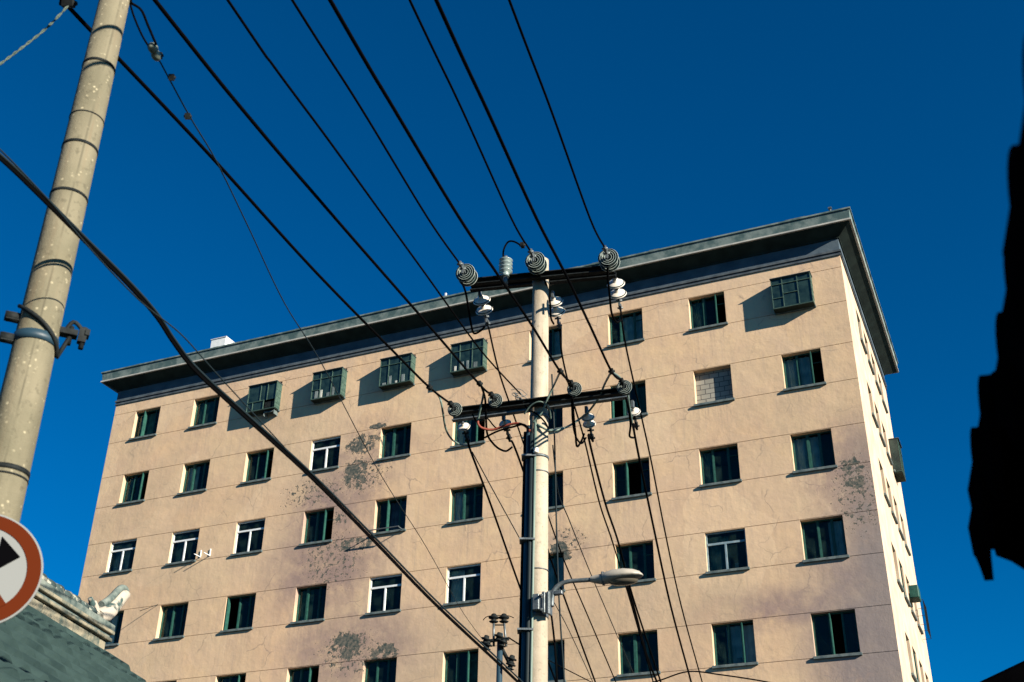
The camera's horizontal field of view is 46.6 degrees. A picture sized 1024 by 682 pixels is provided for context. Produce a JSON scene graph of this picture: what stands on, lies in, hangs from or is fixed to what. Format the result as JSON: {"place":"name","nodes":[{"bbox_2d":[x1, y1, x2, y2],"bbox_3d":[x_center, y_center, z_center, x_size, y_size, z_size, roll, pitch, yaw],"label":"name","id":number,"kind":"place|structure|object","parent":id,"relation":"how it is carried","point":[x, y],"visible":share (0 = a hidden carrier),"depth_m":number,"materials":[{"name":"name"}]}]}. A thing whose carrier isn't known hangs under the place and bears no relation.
{"place":"outdoors","nodes":[
{"label":"outdoors","id":0,"kind":"place"},
{"bbox_2d":[78,206,932,681],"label":"apartment building","id":1,"kind":"structure","parent":0,"point":[228,542],"depth_m":42.84,"materials":[{"name":"paint"}]},
{"bbox_2d":[105,612,123,646],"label":"window","id":2,"kind":"structure","parent":1,"relation":"in","point":[115,621],"depth_m":47.06,"materials":[{"name":"green paint"}]},
{"bbox_2d":[103,539,136,574],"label":"window","id":3,"kind":"structure","parent":1,"relation":"in","point":[123,552],"depth_m":48.68,"materials":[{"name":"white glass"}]},
{"bbox_2d":[116,473,148,505],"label":"window","id":4,"kind":"structure","parent":1,"relation":"in","point":[133,483],"depth_m":50.15,"materials":[{"name":"green paint"}]},
{"bbox_2d":[129,409,159,440],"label":"window","id":5,"kind":"structure","parent":1,"relation":"in","point":[147,424],"depth_m":51.67,"materials":[{"name":"green paint"}]},
{"bbox_2d":[153,604,187,640],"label":"window","id":6,"kind":"structure","parent":1,"relation":"in","point":[174,607],"depth_m":45.96,"materials":[{"name":"green paint"}]},
{"bbox_2d":[165,529,199,565],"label":"window","id":7,"kind":"structure","parent":1,"relation":"in","point":[182,540],"depth_m":47.60,"materials":[{"name":"white glass"}]},
{"bbox_2d":[177,462,209,495],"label":"window","id":8,"kind":"structure","parent":1,"relation":"in","point":[194,472],"depth_m":49.11,"materials":[{"name":"green paint"}]},
{"bbox_2d":[188,397,219,428],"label":"window","id":9,"kind":"structure","parent":1,"relation":"in","point":[205,416],"depth_m":50.63,"materials":[{"name":"black glass"}]},
{"bbox_2d":[219,674,245,681],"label":"window","id":10,"kind":"structure","parent":1,"relation":"in","point":[239,676],"depth_m":43.74,"materials":[{"name":"green paint"}]},
{"bbox_2d":[220,595,255,632],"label":"window","id":11,"kind":"structure","parent":1,"relation":"in","point":[247,627],"depth_m":44.88,"materials":[{"name":"green paint"}]},
{"bbox_2d":[230,519,264,556],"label":"window","id":12,"kind":"structure","parent":1,"relation":"in","point":[250,530],"depth_m":46.31,"materials":[{"name":"white glass"}]},
{"bbox_2d":[240,450,273,484],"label":"window","id":13,"kind":"structure","parent":1,"relation":"in","point":[268,459],"depth_m":47.81,"materials":[{"name":"green paint"}]},
{"bbox_2d":[251,394,279,416],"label":"window","id":14,"kind":"structure","parent":1,"relation":"in","point":[273,399],"depth_m":49.29,"materials":[{"name":"grey paint"}]},
{"bbox_2d":[289,667,318,681],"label":"window","id":15,"kind":"structure","parent":1,"relation":"in","point":[310,669],"depth_m":42.56,"materials":[{"name":"green paint"}]},
{"bbox_2d":[290,585,326,624],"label":"window","id":16,"kind":"structure","parent":1,"relation":"in","point":[307,598],"depth_m":43.97,"materials":[{"name":"green paint"}]},
{"bbox_2d":[299,509,333,546],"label":"window","id":17,"kind":"structure","parent":1,"relation":"in","point":[324,540],"depth_m":45.25,"materials":[{"name":"green paint"}]},
{"bbox_2d":[310,436,340,472],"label":"window","id":18,"kind":"structure","parent":1,"relation":"in","point":[325,468],"depth_m":46.73,"materials":[{"name":"white metal"}]},
{"bbox_2d":[314,396,345,404],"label":"window","id":19,"kind":"structure","parent":1,"relation":"in","point":[344,396],"depth_m":47.72,"materials":[{"name":"grey paint"}]},
{"bbox_2d":[365,659,396,681],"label":"window","id":20,"kind":"structure","parent":1,"relation":"in","point":[389,660],"depth_m":41.45,"materials":[{"name":"green paint"}]},
{"bbox_2d":[365,574,401,615],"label":"window","id":21,"kind":"structure","parent":1,"relation":"in","point":[369,613],"depth_m":42.64,"materials":[{"name":"white metal"}]},
{"bbox_2d":[371,498,406,535],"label":"window","id":22,"kind":"structure","parent":1,"relation":"in","point":[396,516],"depth_m":44.30,"materials":[{"name":"green paint"}]},
{"bbox_2d":[377,425,410,460],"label":"window","id":23,"kind":"structure","parent":1,"relation":"in","point":[390,442],"depth_m":45.87,"materials":[{"name":"green paint"}]},
{"bbox_2d":[382,383,414,391],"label":"window","id":24,"kind":"structure","parent":1,"relation":"in","point":[413,384],"depth_m":46.61,"materials":[{"name":"green paint"}]},
{"bbox_2d":[443,564,480,606],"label":"window","id":25,"kind":"structure","parent":1,"relation":"in","point":[458,578],"depth_m":41.77,"materials":[{"name":"white metal"}]},
{"bbox_2d":[445,650,478,681],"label":"window","id":26,"kind":"structure","parent":1,"relation":"in","point":[471,659],"depth_m":40.26,"materials":[{"name":"green paint"}]},
{"bbox_2d":[447,486,483,524],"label":"window","id":27,"kind":"structure","parent":1,"relation":"in","point":[460,498],"depth_m":43.28,"materials":[{"name":"green paint"}]},
{"bbox_2d":[450,419,485,448],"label":"window","id":28,"kind":"structure","parent":1,"relation":"in","point":[459,438],"depth_m":44.71,"materials":[{"name":"green paint"}]},
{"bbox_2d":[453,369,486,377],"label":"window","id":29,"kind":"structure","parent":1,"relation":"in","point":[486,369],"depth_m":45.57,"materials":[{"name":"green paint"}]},
{"bbox_2d":[527,327,563,363],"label":"window","id":30,"kind":"structure","parent":1,"relation":"in","point":[556,352],"depth_m":45.05,"materials":[{"name":"glass"}]},
{"bbox_2d":[549,409,562,431],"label":"window","id":31,"kind":"structure","parent":1,"relation":"in","point":[555,411],"depth_m":43.35,"materials":[{"name":"green paint"}]},
{"bbox_2d":[548,473,564,509],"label":"window","id":32,"kind":"structure","parent":1,"relation":"in","point":[553,476],"depth_m":41.94,"materials":[{"name":"green paint"}]},
{"bbox_2d":[548,554,565,591],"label":"window","id":33,"kind":"structure","parent":1,"relation":"in","point":[552,578],"depth_m":40.63,"materials":[{"name":"green paint"}]},
{"bbox_2d":[548,641,565,681],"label":"window","id":34,"kind":"structure","parent":1,"relation":"in","point":[551,656],"depth_m":39.17,"materials":[{"name":"green paint"}]},
{"bbox_2d":[607,311,644,347],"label":"window","id":35,"kind":"structure","parent":1,"relation":"in","point":[633,326],"depth_m":44.00,"materials":[{"name":"glass"}]},
{"bbox_2d":[609,383,647,421],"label":"window","id":36,"kind":"structure","parent":1,"relation":"in","point":[641,391],"depth_m":42.39,"materials":[{"name":"green paint"}]},
{"bbox_2d":[611,459,651,500],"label":"window","id":37,"kind":"structure","parent":1,"relation":"in","point":[642,494],"depth_m":40.89,"materials":[{"name":"black glass"}]},
{"bbox_2d":[617,542,655,583],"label":"window","id":38,"kind":"structure","parent":1,"relation":"in","point":[645,579],"depth_m":39.52,"materials":[{"name":"green paint"}]},
{"bbox_2d":[617,631,660,677],"bbox_3d":[4.037,9.963,37.849,1.423,1.411,0.330,-11,-32,20],"label":"window","id":39,"kind":"structure","parent":1,"relation":"in","point":[635,653],"depth_m":37.96,"materials":[{"name":"green paint"}]},
{"bbox_2d":[688,294,727,331],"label":"window","id":40,"kind":"structure","parent":1,"relation":"in","point":[698,310],"depth_m":43.01,"materials":[{"name":"green paint"}]},
{"bbox_2d":[694,368,734,406],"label":"window","id":41,"kind":"structure","parent":1,"relation":"in","point":[712,387],"depth_m":41.39,"materials":[{"name":"brick"}]},
{"bbox_2d":[699,445,741,487],"bbox_3d":[6.979,4.219,39.813,1.423,1.411,0.476,-11,-32,20],"label":"window","id":42,"kind":"structure","parent":1,"relation":"in","point":[707,460],"depth_m":40.01,"materials":[{"name":"glass"}]},
{"bbox_2d":[705,529,749,574],"bbox_3d":[6.939,6.822,38.322,1.423,1.411,0.479,-11,-32,20],"label":"window","id":43,"kind":"structure","parent":1,"relation":"in","point":[718,546],"depth_m":38.50,"materials":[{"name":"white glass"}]},
{"bbox_2d":[712,621,758,668],"bbox_3d":[6.895,9.421,36.824,1.423,1.411,0.466,-11,-32,20],"label":"window","id":44,"kind":"structure","parent":1,"relation":"in","point":[740,639],"depth_m":36.91,"materials":[{"name":"green paint"}]},
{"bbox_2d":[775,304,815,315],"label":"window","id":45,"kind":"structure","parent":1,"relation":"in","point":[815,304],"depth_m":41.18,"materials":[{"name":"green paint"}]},
{"bbox_2d":[782,351,826,391],"bbox_3d":[9.861,1.042,40.224,1.423,1.411,0.478,-11,-32,20],"label":"window","id":46,"kind":"structure","parent":1,"relation":"in","point":[798,373],"depth_m":40.42,"materials":[{"name":"glass"}]},
{"bbox_2d":[791,431,837,473],"bbox_3d":[9.820,3.644,38.732,1.423,1.411,0.478,-11,-32,20],"label":"window","id":47,"kind":"structure","parent":1,"relation":"in","point":[807,452],"depth_m":38.93,"materials":[{"name":"green paint"}]},
{"bbox_2d":[801,517,849,562],"bbox_3d":[9.779,6.247,37.240,1.423,1.411,0.480,-11,-32,20],"label":"window","id":48,"kind":"structure","parent":1,"relation":"in","point":[837,539],"depth_m":37.28,"materials":[{"name":"green paint"}]},
{"bbox_2d":[812,611,861,659],"bbox_3d":[9.708,8.814,35.689,1.423,1.411,0.330,-11,-32,20],"label":"window","id":49,"kind":"structure","parent":1,"relation":"in","point":[817,657],"depth_m":35.72,"materials":[{"name":"green paint"}]},
{"bbox_2d":[857,317,867,354],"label":"window","id":50,"kind":"structure","parent":1,"relation":"in","point":[861,339],"depth_m":43.41,"materials":[{"name":"green paint"}]},
{"bbox_2d":[868,359,874,374],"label":"window","id":51,"kind":"structure","parent":1,"relation":"in","point":[872,370],"depth_m":44.66,"materials":[{"name":"green paint"}]},
{"bbox_2d":[871,412,878,427],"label":"window","id":52,"kind":"structure","parent":1,"relation":"in","point":[873,415],"depth_m":41.78,"materials":[{"name":"green paint"}]},
{"bbox_2d":[875,380,881,394],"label":"window","id":53,"kind":"structure","parent":1,"relation":"in","point":[876,381],"depth_m":46.05,"materials":[{"name":"green paint"}]},
{"bbox_2d":[879,432,885,446],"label":"window","id":54,"kind":"structure","parent":1,"relation":"in","point":[880,434],"depth_m":43.12,"materials":[{"name":"green paint"}]},
{"bbox_2d":[882,399,887,413],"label":"window","id":55,"kind":"structure","parent":1,"relation":"in","point":[883,401],"depth_m":47.43,"materials":[{"name":"grey paint"}]},
{"bbox_2d":[884,493,890,506],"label":"window","id":56,"kind":"structure","parent":1,"relation":"in","point":[885,494],"depth_m":40.30,"materials":[{"name":"grey paint"}]},
{"bbox_2d":[886,452,892,465],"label":"window","id":57,"kind":"structure","parent":1,"relation":"in","point":[888,455],"depth_m":44.54,"materials":[{"name":"grey paint"}]},
{"bbox_2d":[891,511,897,523],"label":"window","id":58,"kind":"structure","parent":1,"relation":"in","point":[892,512],"depth_m":41.63,"materials":[{"name":"grey paint"}]},
{"bbox_2d":[897,579,904,591],"bbox_3d":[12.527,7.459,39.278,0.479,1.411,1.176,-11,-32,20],"label":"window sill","id":59,"kind":"structure","parent":1,"relation":"in","point":[898,580],"depth_m":38.73,"materials":[{"name":"grey paint"}]},
{"bbox_2d":[898,528,904,540],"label":"window","id":60,"kind":"structure","parent":1,"relation":"in","point":[899,529],"depth_m":43.05,"materials":[{"name":"grey paint"}]},
{"bbox_2d":[899,565,910,606],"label":"window","id":61,"kind":"structure","parent":1,"relation":"in","point":[905,596],"depth_m":40.60,"materials":[{"name":"green paint"}]},
{"bbox_2d":[905,544,910,555],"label":"window","id":62,"kind":"structure","parent":1,"relation":"in","point":[906,546],"depth_m":44.43,"materials":[{"name":"paint"}]},
{"bbox_2d":[911,610,917,621],"bbox_3d":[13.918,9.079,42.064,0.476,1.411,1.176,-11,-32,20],"label":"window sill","id":63,"kind":"structure","parent":1,"relation":"in","point":[912,611],"depth_m":41.55,"materials":[{"name":"paint"}]},
{"bbox_2d":[911,672,917,681],"bbox_3d":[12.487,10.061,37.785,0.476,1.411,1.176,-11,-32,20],"label":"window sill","id":64,"kind":"structure","parent":1,"relation":"in","point":[912,674],"depth_m":37.13,"materials":[{"name":"paint"}]},
{"bbox_2d":[913,653,918,681],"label":"window","id":65,"kind":"structure","parent":1,"relation":"in","point":[913,653],"depth_m":39.42,"materials":[{"name":"green paint"}]},
{"bbox_2d":[917,624,923,634],"bbox_3d":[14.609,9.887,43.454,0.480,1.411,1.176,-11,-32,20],"label":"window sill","id":66,"kind":"structure","parent":1,"relation":"in","point":[921,631],"depth_m":42.96,"materials":[{"name":"paint"}]},
{"bbox_2d":[0,0,1023,681],"label":"sky","id":67,"kind":"structure","parent":0,"point":[679,121],"materials":[{"name":"blue"}]},
{"bbox_2d":[552,445,633,672],"bbox_3d":[1.308,3.731,18.513,0.161,0.691,8.649,-5,-30,10],"label":"overhead wire","id":68,"kind":"object","parent":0,"point":[585,560],"visible":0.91,"depth_m":17.70,"materials":[{"name":"black"}]},
{"bbox_2d":[627,585,657,681],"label":"overhead wire","id":69,"kind":"object","parent":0,"point":[636,616],"visible":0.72,"depth_m":21.73,"materials":[{"name":"black rubber"}]},
{"bbox_2d":[654,671,767,681],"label":"overhead wire","id":70,"kind":"object","parent":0,"point":[714,674],"visible":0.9,"depth_m":25.99,"materials":[{"name":"black rubber"}]},
{"bbox_3d":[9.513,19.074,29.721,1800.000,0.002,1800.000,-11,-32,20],"label":"ground","id":71,"kind":"structure","parent":0,"visible":0},
{"bbox_2d":[0,573,145,681],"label":"tiled house","id":72,"kind":"structure","parent":71,"relation":"on","point":[52,631],"depth_m":11.50,"materials":[{"name":"ceramic"}]},
{"bbox_2d":[967,43,1023,580],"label":"tiled house","id":73,"kind":"structure","parent":71,"relation":"on","point":[995,489],"depth_m":2.04,"materials":[{"name":"black tile"}]},
{"bbox_2d":[980,661,1023,681],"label":"tiled house","id":74,"kind":"structure","parent":71,"relation":"on","point":[1014,673],"depth_m":7.39,"materials":[{"name":"black tile"}]},
{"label":"road","id":75,"kind":"structure","parent":0,"visible":0},
{"bbox_2d":[0,0,129,522],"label":"utility pole","id":76,"kind":"object","parent":75,"relation":"on","point":[33,340],"visible":1,"depth_m":5.52,"materials":[{"name":"concrete"}]},
{"bbox_2d":[0,514,42,623],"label":"road sign","id":77,"kind":"object","parent":76,"relation":"attached to","point":[21,566],"visible":1,"depth_m":4.76,"materials":[{"name":"red"}]},
{"bbox_2d":[129,0,482,639],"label":"overhead wire","id":78,"kind":"object","parent":76,"relation":"attached to","point":[156,54],"visible":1,"depth_m":7.10,"materials":[{"name":"black"}]},
{"bbox_2d":[481,613,518,681],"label":"utility pole","id":79,"kind":"object","parent":75,"relation":"on","point":[500,640],"visible":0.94,"depth_m":20.52,"materials":[{"name":"black metal"}]},
{"bbox_2d":[517,642,590,681],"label":"overhead wire","id":80,"kind":"object","parent":79,"relation":"attached to","point":[569,671],"visible":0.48,"depth_m":24.24,"materials":[{"name":"black rubber"}]},
{"bbox_2d":[426,240,640,681],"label":"utility pole","id":81,"kind":"object","parent":75,"relation":"on","point":[539,277],"visible":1,"depth_m":13.84,"materials":[{"name":"concrete"}]},
{"bbox_2d":[59,0,449,403],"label":"overhead wire","id":82,"kind":"object","parent":81,"relation":"attached to","point":[164,107],"visible":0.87,"depth_m":8.82,"materials":[{"name":"black rubber"}]},
{"bbox_2d":[59,0,77,7],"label":"wire clamp","id":83,"kind":"object","parent":82,"relation":"attached to","point":[69,3],"visible":1,"depth_m":6.70,"materials":[{"name":"metal"}]},
{"bbox_2d":[0,6,68,64],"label":"rope","id":84,"kind":"object","parent":83,"relation":"attached to","point":[35,36],"visible":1,"depth_m":6.50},
{"bbox_2d":[0,149,522,681],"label":"cable bundle","id":85,"kind":"object","parent":81,"relation":"attached to","point":[108,265],"visible":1,"depth_m":6.60,"materials":[{"name":"black rubber"}]},
{"bbox_2d":[152,0,490,394],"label":"overhead wire","id":86,"kind":"object","parent":81,"relation":"attached to","point":[226,90],"visible":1,"depth_m":8.47,"materials":[{"name":"black rubber"}]},
{"bbox_2d":[226,0,520,394],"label":"overhead wire","id":87,"kind":"object","parent":81,"relation":"attached to","point":[322,132],"visible":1,"depth_m":8.81,"materials":[{"name":"black rubber"}]},
{"bbox_2d":[291,0,458,262],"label":"overhead wire","id":88,"kind":"object","parent":81,"relation":"attached to","point":[360,106],"visible":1,"depth_m":11.55,"materials":[{"name":"black rubber"}]},
{"bbox_2d":[328,0,571,382],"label":"overhead wire","id":89,"kind":"object","parent":81,"relation":"attached to","point":[368,66],"visible":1,"depth_m":8.47,"materials":[{"name":"black rubber"}]},
{"bbox_2d":[408,0,529,250],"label":"overhead wire","id":90,"kind":"object","parent":81,"relation":"attached to","point":[457,99],"visible":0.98,"depth_m":11.69,"materials":[{"name":"black rubber"}]},
{"bbox_2d":[468,443,555,681],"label":"overhead wire","id":91,"kind":"object","parent":81,"relation":"attached to","point":[488,498],"visible":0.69,"depth_m":15.66,"materials":[{"name":"black rubber"}]},
{"bbox_2d":[434,0,621,380],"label":"overhead wire","id":92,"kind":"object","parent":81,"relation":"attached to","point":[456,44],"visible":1,"depth_m":8.54,"materials":[{"name":"black rubber"}]},
{"bbox_2d":[472,452,592,681],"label":"overhead wire","id":93,"kind":"object","parent":81,"relation":"attached to","point":[518,536],"visible":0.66,"depth_m":15.86,"materials":[{"name":"black"}]},
{"bbox_2d":[488,327,615,681],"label":"overhead wire","id":94,"kind":"object","parent":81,"relation":"attached to","point":[548,515],"visible":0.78,"depth_m":18.60,"materials":[{"name":"black rubber"}]},
{"bbox_2d":[511,440,595,681],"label":"overhead wire","id":95,"kind":"object","parent":81,"relation":"attached to","point":[517,454],"visible":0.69,"depth_m":17.09,"materials":[{"name":"black rubber"}]},
{"bbox_2d":[550,616,557,681],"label":"overhead wire","id":96,"kind":"object","parent":81,"relation":"attached to","point":[555,654],"visible":0.72,"depth_m":12.90,"materials":[{"name":"black rubber"}]},
{"bbox_2d":[508,0,604,246],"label":"overhead wire","id":97,"kind":"object","parent":81,"relation":"attached to","point":[545,95],"visible":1,"depth_m":11.29,"materials":[{"name":"black rubber"}]},
{"bbox_2d":[551,374,564,681],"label":"overhead wire","id":98,"kind":"object","parent":81,"relation":"attached to","point":[557,536],"visible":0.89,"depth_m":13.66,"materials":[{"name":"black"}]},
{"bbox_2d":[533,568,642,615],"bbox_3d":[0.800,2.639,12.559,1.176,0.450,0.259,-4,-30,8],"label":"street lamp","id":99,"kind":"object","parent":81,"relation":"attached to","point":[543,602],"visible":1,"depth_m":12.56,"materials":[{"name":"metal"}]},
{"bbox_2d":[559,329,653,681],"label":"overhead wire","id":100,"kind":"object","parent":81,"relation":"attached to","point":[601,507],"visible":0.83,"depth_m":17.11,"materials":[{"name":"black rubber"}]},
{"bbox_2d":[587,433,661,681],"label":"overhead wire","id":101,"kind":"object","parent":81,"relation":"attached to","point":[589,436],"visible":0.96,"depth_m":15.52,"materials":[{"name":"black rubber"}]},
{"bbox_2d":[620,311,702,681],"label":"overhead wire","id":102,"kind":"object","parent":81,"relation":"attached to","point":[656,487],"visible":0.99,"depth_m":17.28,"materials":[{"name":"black rubber"}]},
{"bbox_2d":[632,423,691,681],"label":"overhead wire","id":103,"kind":"object","parent":81,"relation":"attached to","point":[634,426],"visible":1,"depth_m":15.01,"materials":[{"name":"black rubber"}]}
]}

